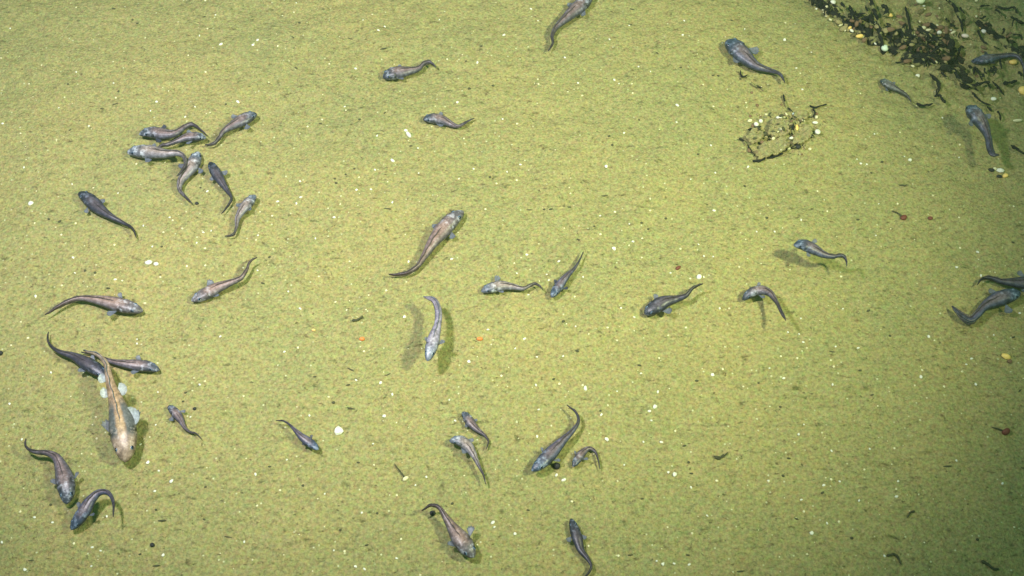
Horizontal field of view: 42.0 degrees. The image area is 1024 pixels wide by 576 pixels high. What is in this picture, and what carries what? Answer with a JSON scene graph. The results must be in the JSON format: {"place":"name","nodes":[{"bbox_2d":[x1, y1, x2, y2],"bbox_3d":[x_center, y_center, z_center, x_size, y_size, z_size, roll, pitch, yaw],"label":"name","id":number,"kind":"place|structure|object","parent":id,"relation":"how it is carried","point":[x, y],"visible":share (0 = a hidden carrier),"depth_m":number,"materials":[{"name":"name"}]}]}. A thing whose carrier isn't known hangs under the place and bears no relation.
{"place":"outdoors","nodes":[
{"label":"outdoors","id":0,"kind":"place"},
{"bbox_2d":[0,0,1023,575],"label":"seabed","id":1,"kind":"structure","parent":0,"point":[908,284],"depth_m":3.85,"materials":[{"name":"sand"}]},
{"bbox_2d":[24,438,78,504],"bbox_3d":[-1.199,0.462,3.500,0.075,0.036,0.233,-34,63,-21],"label":"fish","id":2,"kind":"object","parent":1,"relation":"on","point":[63,481],"visible":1,"depth_m":3.47},
{"bbox_2d":[47,331,104,376],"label":"fish","id":3,"kind":"object","parent":1,"relation":"on","point":[91,365],"visible":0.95,"depth_m":3.67},
{"bbox_2d":[70,489,114,529],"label":"fish","id":4,"kind":"object","parent":1,"relation":"on","point":[82,514],"visible":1,"depth_m":3.41},
{"bbox_2d":[45,292,142,315],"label":"fish","id":5,"kind":"object","parent":1,"relation":"on","point":[119,303],"visible":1,"depth_m":3.78},
{"bbox_2d":[78,191,136,237],"bbox_3d":[-1.204,-0.225,3.982,0.258,0.035,0.070,24,59,16],"label":"fish","id":6,"kind":"object","parent":1,"relation":"on","point":[92,202],"visible":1,"depth_m":3.98},
{"bbox_2d":[83,349,140,462],"bbox_3d":[-1.073,0.303,3.575,0.106,0.074,0.346,-28,60,-18],"label":"fish","id":7,"kind":"object","parent":1,"relation":"on","point":[120,425],"visible":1,"depth_m":3.54},
{"bbox_2d":[81,352,159,373],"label":"fish","id":8,"kind":"object","parent":1,"relation":"on","point":[136,364],"visible":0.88,"depth_m":3.68},
{"bbox_2d":[127,143,186,176],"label":"fish","id":9,"kind":"object","parent":1,"relation":"on","point":[148,153],"visible":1,"depth_m":4.09},
{"bbox_2d":[139,122,207,142],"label":"fish","id":10,"kind":"object","parent":1,"relation":"on","point":[158,133],"visible":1,"depth_m":4.14},
{"bbox_2d":[158,130,205,147],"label":"fish","id":11,"kind":"object","parent":1,"relation":"on","point":[189,136],"visible":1,"depth_m":4.12},
{"bbox_2d":[167,405,201,438],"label":"fish","id":12,"kind":"object","parent":1,"relation":"on","point":[175,413],"visible":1,"depth_m":3.60},
{"bbox_2d":[177,151,202,204],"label":"fish","id":13,"kind":"object","parent":1,"relation":"on","point":[194,160],"visible":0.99,"depth_m":4.07},
{"bbox_2d":[208,162,232,213],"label":"fish","id":14,"kind":"object","parent":1,"relation":"on","point":[216,173],"visible":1,"depth_m":4.05},
{"bbox_2d":[191,257,256,302],"bbox_3d":[-0.825,-0.017,3.848,0.225,0.034,0.068,-24,59,-16],"label":"fish","id":15,"kind":"object","parent":1,"relation":"on","point":[211,289],"visible":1,"depth_m":3.83},
{"bbox_2d":[205,111,256,145],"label":"fish","id":16,"kind":"object","parent":1,"relation":"on","point":[242,119],"visible":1,"depth_m":4.17},
{"bbox_2d":[225,195,256,236],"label":"fish","id":17,"kind":"object","parent":1,"relation":"on","point":[245,205],"visible":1,"depth_m":3.98},
{"bbox_2d":[276,420,318,449],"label":"fish","id":18,"kind":"object","parent":1,"relation":"on","point":[308,441],"visible":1,"depth_m":3.55},
{"bbox_2d":[334,426,343,434],"bbox_3d":[-0.467,0.383,3.594,0.025,0.009,0.025,-18,71,0],"label":"shell","id":19,"kind":"object","parent":1,"relation":"on","point":[338,430],"visible":1,"depth_m":3.59},
{"bbox_2d":[394,463,408,480],"bbox_3d":[-0.297,0.489,3.526,0.056,0.015,0.018,37,64,22],"label":"stalked sponge","id":20,"kind":"object","parent":1,"relation":"on","point":[405,478],"visible":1,"depth_m":3.52},
{"bbox_2d":[383,59,435,79],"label":"fish","id":21,"kind":"object","parent":1,"relation":"on","point":[400,71],"visible":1,"depth_m":4.30},
{"bbox_2d":[389,210,463,275],"bbox_3d":[-0.237,-0.128,3.913,0.085,0.043,0.305,30,61,19],"label":"fish","id":22,"kind":"object","parent":1,"relation":"on","point":[445,226],"visible":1,"depth_m":3.92},
{"bbox_2d":[423,296,444,360],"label":"fish","id":23,"kind":"object","parent":1,"relation":"on","point":[433,341],"visible":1,"depth_m":3.66},
{"bbox_2d":[422,503,475,557],"bbox_3d":[-0.157,0.615,3.399,0.184,0.037,0.078,28,60,17],"label":"fish","id":24,"kind":"object","parent":1,"relation":"on","point":[461,542],"visible":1,"depth_m":3.38},
{"bbox_2d":[423,111,474,127],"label":"fish","id":25,"kind":"object","parent":1,"relation":"on","point":[440,119],"visible":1,"depth_m":4.19},
{"bbox_2d":[449,435,485,483],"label":"fish","id":26,"kind":"object","parent":1,"relation":"on","point":[465,444],"visible":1,"depth_m":3.54},
{"bbox_2d":[462,411,488,448],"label":"fish","id":27,"kind":"object","parent":1,"relation":"on","point":[469,420],"visible":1,"depth_m":3.59},
{"bbox_2d":[481,275,542,292],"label":"fish","id":28,"kind":"object","parent":1,"relation":"on","point":[496,285],"visible":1,"depth_m":3.83},
{"bbox_2d":[0,0,1023,575],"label":"shell grit","id":29,"kind":"object","parent":1,"relation":"on","point":[514,262],"visible":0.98,"depth_m":3.81,"materials":[{"name":"white"}]},
{"bbox_2d":[531,405,579,471],"bbox_3d":[0.121,0.406,3.548,0.064,0.033,0.226,21,59,14],"label":"fish","id":30,"kind":"object","parent":1,"relation":"on","point":[548,455],"visible":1,"depth_m":3.52},
{"bbox_2d":[553,462,559,468],"bbox_3d":[0.118,0.470,3.532,0.020,0.016,0.019,38,64,23],"label":"black pebble","id":31,"kind":"object","parent":1,"relation":"on","point":[556,465],"visible":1,"depth_m":3.53,"materials":[{"name":"stone"}]},
{"bbox_2d":[550,251,583,297],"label":"fish","id":32,"kind":"object","parent":1,"relation":"on","point":[558,286],"visible":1,"depth_m":3.83},
{"bbox_2d":[548,0,592,50],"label":"fish","id":33,"kind":"object","parent":1,"relation":"on","point":[575,8],"visible":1,"depth_m":4.44},
{"bbox_2d":[566,518,592,575],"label":"fish","id":34,"kind":"object","parent":1,"relation":"on","point":[577,537],"visible":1,"depth_m":3.41},
{"bbox_2d":[572,446,599,468],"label":"fish","id":35,"kind":"object","parent":1,"relation":"on","point":[579,456],"visible":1,"depth_m":3.54},
{"bbox_2d":[644,283,702,315],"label":"fish","id":36,"kind":"object","parent":1,"relation":"on","point":[657,305],"visible":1,"depth_m":3.78},
{"bbox_2d":[745,127,763,144],"bbox_3d":[0.760,-0.467,4.177,0.048,0.056,0.078,31,61,19],"label":"crust plate","id":37,"kind":"object","parent":1,"relation":"on","point":[754,133],"visible":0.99,"depth_m":4.15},
{"bbox_2d":[725,38,784,82],"bbox_3d":[0.793,-0.743,4.326,0.240,0.047,0.099,24,59,16],"label":"fish","id":38,"kind":"object","parent":1,"relation":"on","point":[739,51],"visible":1,"depth_m":4.32},
{"bbox_2d":[742,282,785,320],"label":"fish","id":39,"kind":"object","parent":1,"relation":"on","point":[760,290],"visible":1,"depth_m":3.80},
{"bbox_2d":[753,136,789,158],"bbox_3d":[0.805,-0.424,4.156,0.125,0.065,0.064,-16,58,-11],"label":"crust plate","id":40,"kind":"object","parent":1,"relation":"on","point":[777,146],"visible":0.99,"depth_m":4.13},
{"bbox_2d":[768,152,782,158],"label":"twig","id":41,"kind":"object","parent":1,"relation":"on","point":[772,157],"visible":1,"depth_m":4.13,"materials":[{"name":"black wood"}]},
{"bbox_2d":[767,118,790,137],"bbox_3d":[0.839,-0.494,4.198,0.069,0.055,0.090,13,57,9],"label":"crust plate","id":42,"kind":"object","parent":1,"relation":"on","point":[784,123],"visible":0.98,"depth_m":4.18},
{"bbox_2d":[793,110,808,121],"bbox_3d":[0.912,-0.537,4.225,0.046,0.051,0.054,26,60,17],"label":"crust plate","id":43,"kind":"object","parent":1,"relation":"on","point":[799,114],"visible":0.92,"depth_m":4.21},
{"bbox_2d":[792,124,812,144],"bbox_3d":[0.907,-0.467,4.176,0.063,0.068,0.086,8,56,6],"label":"crust plate","id":44,"kind":"object","parent":1,"relation":"on","point":[804,134],"visible":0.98,"depth_m":4.16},
{"bbox_2d":[794,238,846,266],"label":"fish","id":45,"kind":"object","parent":1,"relation":"on","point":[808,247],"visible":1,"depth_m":3.82},
{"bbox_2d":[835,19,842,24],"bbox_3d":[1.094,-0.889,4.456,0.032,0.015,0.019,2,44,-22],"label":"stone chip","id":46,"kind":"object","parent":1,"relation":"on","point":[838,21],"visible":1,"depth_m":4.45,"materials":[{"name":"beige stone"}]},
{"bbox_2d":[839,25,847,31],"bbox_3d":[1.107,-0.867,4.454,0.032,0.015,0.019,-30,50,17],"label":"stone chip","id":47,"kind":"object","parent":1,"relation":"on","point":[842,28],"visible":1,"depth_m":4.45,"materials":[{"name":"beige stone"}]},
{"bbox_2d":[869,0,883,45],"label":"branch","id":48,"kind":"object","parent":1,"relation":"on","point":[874,10],"visible":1,"depth_m":4.41,"materials":[{"name":"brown wood"}]},
{"bbox_2d":[809,0,958,67],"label":"sunken log","id":49,"kind":"object","parent":1,"relation":"on","point":[894,48],"visible":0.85,"depth_m":4.39,"materials":[{"name":"brown wood"}]},
{"bbox_2d":[855,19,861,26],"bbox_3d":[1.148,-0.878,4.424,0.020,0.018,0.033,25,84,20],"label":"stone chip","id":50,"kind":"object","parent":49,"relation":"on","point":[857,22],"visible":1,"depth_m":4.42,"materials":[{"name":"brown stone"}]},
{"bbox_2d":[853,14,868,35],"bbox_3d":[1.151,-0.879,4.428,0.019,0.028,0.112,-20,58,-13],"label":"branch","id":51,"kind":"object","parent":49,"relation":"on","point":[862,28],"visible":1,"depth_m":4.41,"materials":[{"name":"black wood"}]},
{"bbox_2d":[881,45,887,50],"bbox_3d":[1.226,-0.789,4.387,0.024,0.020,0.024,-9,43,-22],"label":"shell","id":52,"kind":"object","parent":49,"relation":"on","point":[884,48],"visible":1,"depth_m":4.38},
{"bbox_2d":[947,36,954,63],"bbox_3d":[1.431,-0.790,4.359,0.033,0.068,0.101,0,56,0],"label":"branch","id":53,"kind":"object","parent":49,"relation":"on","point":[950,48],"visible":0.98,"depth_m":4.34,"materials":[{"name":"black wood"}]},
{"label":"stone chip","id":54,"kind":"object","parent":49,"relation":"on","visible":0},
{"bbox_2d":[887,27,894,31],"bbox_3d":[1.244,-0.850,4.384,0.030,0.014,0.018,4,84,10],"label":"stone chip","id":55,"kind":"object","parent":54,"relation":"on","point":[890,29],"visible":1,"depth_m":4.38,"materials":[{"name":"brown stone"}]},
{"bbox_2d":[881,4,888,16],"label":"branch","id":56,"kind":"object","parent":1,"relation":"on","point":[886,8],"visible":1,"depth_m":4.45,"materials":[{"name":"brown wood"}]},
{"bbox_2d":[886,553,901,564],"bbox_3d":[0.977,0.686,3.399,0.043,0.011,0.020,27,60,17],"label":"twig","id":57,"kind":"object","parent":1,"relation":"on","point":[894,554],"visible":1,"depth_m":3.40,"materials":[{"name":"black wood"}]},
{"bbox_2d":[880,78,910,101],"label":"fish","id":58,"kind":"object","parent":1,"relation":"on","point":[887,84],"visible":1,"depth_m":4.27},
{"bbox_2d":[893,39,902,43],"bbox_3d":[1.273,-0.812,4.396,0.038,0.015,0.020,25,78,32],"label":"wood chunk","id":59,"kind":"object","parent":1,"relation":"on","point":[896,40],"visible":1,"depth_m":4.39,"materials":[{"name":"black wood"}]},
{"bbox_2d":[891,210,906,219],"bbox_3d":[1.161,-0.217,4.007,0.050,0.015,0.021,21,59,14],"label":"anemone","id":60,"kind":"object","parent":1,"relation":"on","point":[903,217],"visible":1,"depth_m":4.00},
{"bbox_2d":[905,29,913,39],"bbox_3d":[1.314,-0.838,4.408,0.024,0.021,0.042,-11,83,-29],"label":"wood chunk","id":61,"kind":"object","parent":1,"relation":"on","point":[908,32],"visible":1,"depth_m":4.40,"materials":[{"name":"black wood"}]},
{"bbox_2d":[904,6,917,42],"bbox_3d":[1.323,-0.881,4.438,0.020,0.031,0.183,0,56,0],"label":"twig","id":62,"kind":"object","parent":1,"relation":"on","point":[908,20],"visible":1,"depth_m":4.44,"materials":[{"name":"black wood"}]},
{"bbox_2d":[913,101,932,106],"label":"twig","id":63,"kind":"object","parent":1,"relation":"on","point":[919,104],"visible":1,"depth_m":4.24,"materials":[{"name":"brown wood"}]},
{"bbox_2d":[917,27,946,46],"bbox_3d":[1.376,-0.822,4.372,0.023,0.025,0.122,-39,64,-23],"label":"branch","id":64,"kind":"object","parent":1,"relation":"on","point":[925,33],"visible":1,"depth_m":4.37,"materials":[{"name":"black wood"}]},
{"bbox_2d":[929,73,940,93],"bbox_3d":[1.367,-0.662,4.294,0.022,0.025,0.100,-2,56,-1],"label":"twig","id":65,"kind":"object","parent":1,"relation":"on","point":[938,83],"visible":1,"depth_m":4.28,"materials":[{"name":"black wood"}]},
{"bbox_2d":[934,94,945,102],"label":"branch","id":66,"kind":"object","parent":1,"relation":"on","point":[941,97],"visible":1,"depth_m":4.23,"materials":[{"name":"black wood"}]},
{"bbox_2d":[940,64,950,71],"bbox_3d":[1.404,-0.714,4.324,0.040,0.021,0.020,-5,56,-3],"label":"wood chunk","id":67,"kind":"object","parent":1,"relation":"on","point":[943,68],"visible":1,"depth_m":4.32,"materials":[{"name":"black wood"}]},
{"bbox_2d":[943,26,948,33],"bbox_3d":[1.440,-0.855,4.430,0.021,0.016,0.036,16,73,12],"label":"stone chip","id":68,"kind":"object","parent":1,"relation":"on","point":[946,30],"visible":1,"depth_m":4.42,"materials":[{"name":"brown stone"}]},
{"bbox_2d":[942,56,950,60],"bbox_3d":[1.410,-0.745,4.330,0.019,0.015,0.033,-41,30,-11],"label":"stone chip","id":69,"kind":"object","parent":1,"relation":"on","point":[946,58],"visible":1,"depth_m":4.32,"materials":[{"name":"brown stone"}]},
{"bbox_2d":[945,0,963,31],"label":"branch","id":70,"kind":"object","parent":1,"relation":"on","point":[957,11],"visible":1,"depth_m":4.44,"materials":[{"name":"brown wood"}]},
{"bbox_2d":[957,56,963,63],"bbox_3d":[1.471,-0.749,4.375,0.018,0.013,0.034,-28,71,-2],"label":"wood chunk","id":71,"kind":"object","parent":1,"relation":"on","point":[960,59],"visible":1,"depth_m":4.37,"materials":[{"name":"black wood"}]},
{"bbox_2d":[957,64,965,69],"bbox_3d":[1.453,-0.713,4.313,0.035,0.015,0.016,20,33,-8],"label":"wood chunk","id":72,"kind":"object","parent":1,"relation":"on","point":[961,66],"visible":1,"depth_m":4.31,"materials":[{"name":"black wood"}]},
{"bbox_2d":[960,83,968,88],"bbox_3d":[1.455,-0.649,4.286,0.018,0.016,0.032,-29,51,-27],"label":"wood chunk","id":73,"kind":"object","parent":1,"relation":"on","point":[965,86],"visible":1,"depth_m":4.28,"materials":[{"name":"black wood"}]},
{"bbox_2d":[953,68,978,90],"bbox_3d":[1.447,-0.669,4.281,0.036,0.025,0.122,-25,59,-16],"label":"branch","id":74,"kind":"object","parent":1,"relation":"on","point":[957,76],"visible":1,"depth_m":4.27,"materials":[{"name":"brown wood"}]},
{"bbox_2d":[960,76,972,82],"bbox_3d":[1.460,-0.672,4.288,0.046,0.018,0.024,15,71,12],"label":"wood chunk","id":75,"kind":"object","parent":1,"relation":"on","point":[967,79],"visible":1,"depth_m":4.28,"materials":[{"name":"black wood"}]},
{"bbox_2d":[964,18,970,25],"bbox_3d":[1.512,-0.885,4.430,0.028,0.017,0.017,-43,35,-7],"label":"stone chip","id":76,"kind":"object","parent":1,"relation":"on","point":[968,20],"visible":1,"depth_m":4.42,"materials":[{"name":"stone"}]},
{"bbox_2d":[974,66,982,80],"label":"twig","id":77,"kind":"object","parent":1,"relation":"on","point":[976,69],"visible":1,"depth_m":4.28,"materials":[{"name":"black wood"}]},
{"bbox_2d":[967,81,990,88],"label":"twig","id":78,"kind":"object","parent":1,"relation":"on","point":[980,83],"visible":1,"depth_m":4.27,"materials":[{"name":"black wood"}]},
{"bbox_2d":[965,105,998,156],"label":"fish","id":79,"kind":"object","parent":1,"relation":"on","point":[976,116],"visible":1,"depth_m":4.08},
{"bbox_2d":[972,92,991,105],"bbox_3d":[1.491,-0.602,4.248,0.026,0.020,0.077,-35,63,-21],"label":"twig","id":80,"kind":"object","parent":1,"relation":"on","point":[974,95],"visible":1,"depth_m":4.24,"materials":[{"name":"black wood"}]},
{"bbox_2d":[977,29,987,44],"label":"twig","id":81,"kind":"object","parent":1,"relation":"on","point":[981,38],"visible":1,"depth_m":4.38,"materials":[{"name":"black wood"}]},
{"bbox_2d":[951,288,1020,324],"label":"fish","id":82,"kind":"object","parent":1,"relation":"on","point":[999,298],"visible":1,"depth_m":3.80},
{"bbox_2d":[981,560,998,569],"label":"twig","id":83,"kind":"object","parent":1,"relation":"on","point":[988,564],"visible":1,"depth_m":3.38,"materials":[{"name":"black wood"}]},
{"bbox_2d":[986,30,997,35],"bbox_3d":[1.585,-0.842,4.400,0.040,0.022,0.017,23,83,20],"label":"wood chunk","id":84,"kind":"object","parent":1,"relation":"on","point":[993,32],"visible":1,"depth_m":4.39,"materials":[{"name":"black wood"}]},
{"bbox_2d":[971,51,1023,79],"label":"fish","id":85,"kind":"object","parent":1,"relation":"on","point":[986,58],"visible":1,"depth_m":4.30},
{"bbox_2d":[992,81,1003,94],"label":"twig","id":86,"kind":"object","parent":1,"relation":"on","point":[996,85],"visible":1,"depth_m":4.27,"materials":[{"name":"black wood"}]},
{"bbox_2d":[975,21,1023,58],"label":"sunken log","id":87,"kind":"object","parent":1,"relation":"on","point":[1001,39],"visible":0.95,"depth_m":4.38,"materials":[{"name":"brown wood"}]},
{"bbox_2d":[977,270,1023,291],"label":"fish","id":88,"kind":"object","parent":1,"relation":"on","point":[1016,282],"visible":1,"depth_m":3.85},
{"bbox_2d":[992,427,1009,434],"bbox_3d":[1.319,0.386,3.597,0.049,0.018,0.020,3,56,2],"label":"anemone","id":89,"kind":"object","parent":1,"relation":"on","point":[1005,431],"visible":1,"depth_m":3.59},
{"bbox_2d":[1001,353,1010,359],"bbox_3d":[1.383,0.189,3.728,0.028,0.009,0.020,23,60,11],"label":"shell","id":90,"kind":"object","parent":1,"relation":"on","point":[1006,356],"visible":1,"depth_m":3.73},
{"bbox_2d":[996,6,1016,9],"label":"twig","id":91,"kind":"object","parent":1,"relation":"on","point":[1008,8],"visible":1,"depth_m":4.46,"materials":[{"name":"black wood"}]},
{"bbox_2d":[1003,80,1016,84],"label":"twig","id":92,"kind":"object","parent":1,"relation":"on","point":[1009,82],"visible":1,"depth_m":4.29,"materials":[{"name":"brown wood"}]},
{"bbox_2d":[1009,59,1017,64],"bbox_3d":[1.629,-0.735,4.334,0.030,0.015,0.022,0,44,-7],"label":"shell","id":93,"kind":"object","parent":1,"relation":"on","point":[1013,61],"visible":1,"depth_m":4.33},
{"bbox_2d":[1010,16,1023,23],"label":"twig","id":94,"kind":"object","parent":1,"relation":"on","point":[1018,21],"visible":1,"depth_m":4.41,"materials":[{"name":"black wood"}]},
{"bbox_2d":[1011,145,1023,153],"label":"twig","id":95,"kind":"object","parent":1,"relation":"on","point":[1016,148],"visible":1,"depth_m":4.13,"materials":[{"name":"black wood"}]},
{"bbox_2d":[1018,86,1023,94],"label":"shell","id":96,"kind":"object","parent":1,"relation":"on","point":[1021,89],"visible":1,"depth_m":4.27}
]}

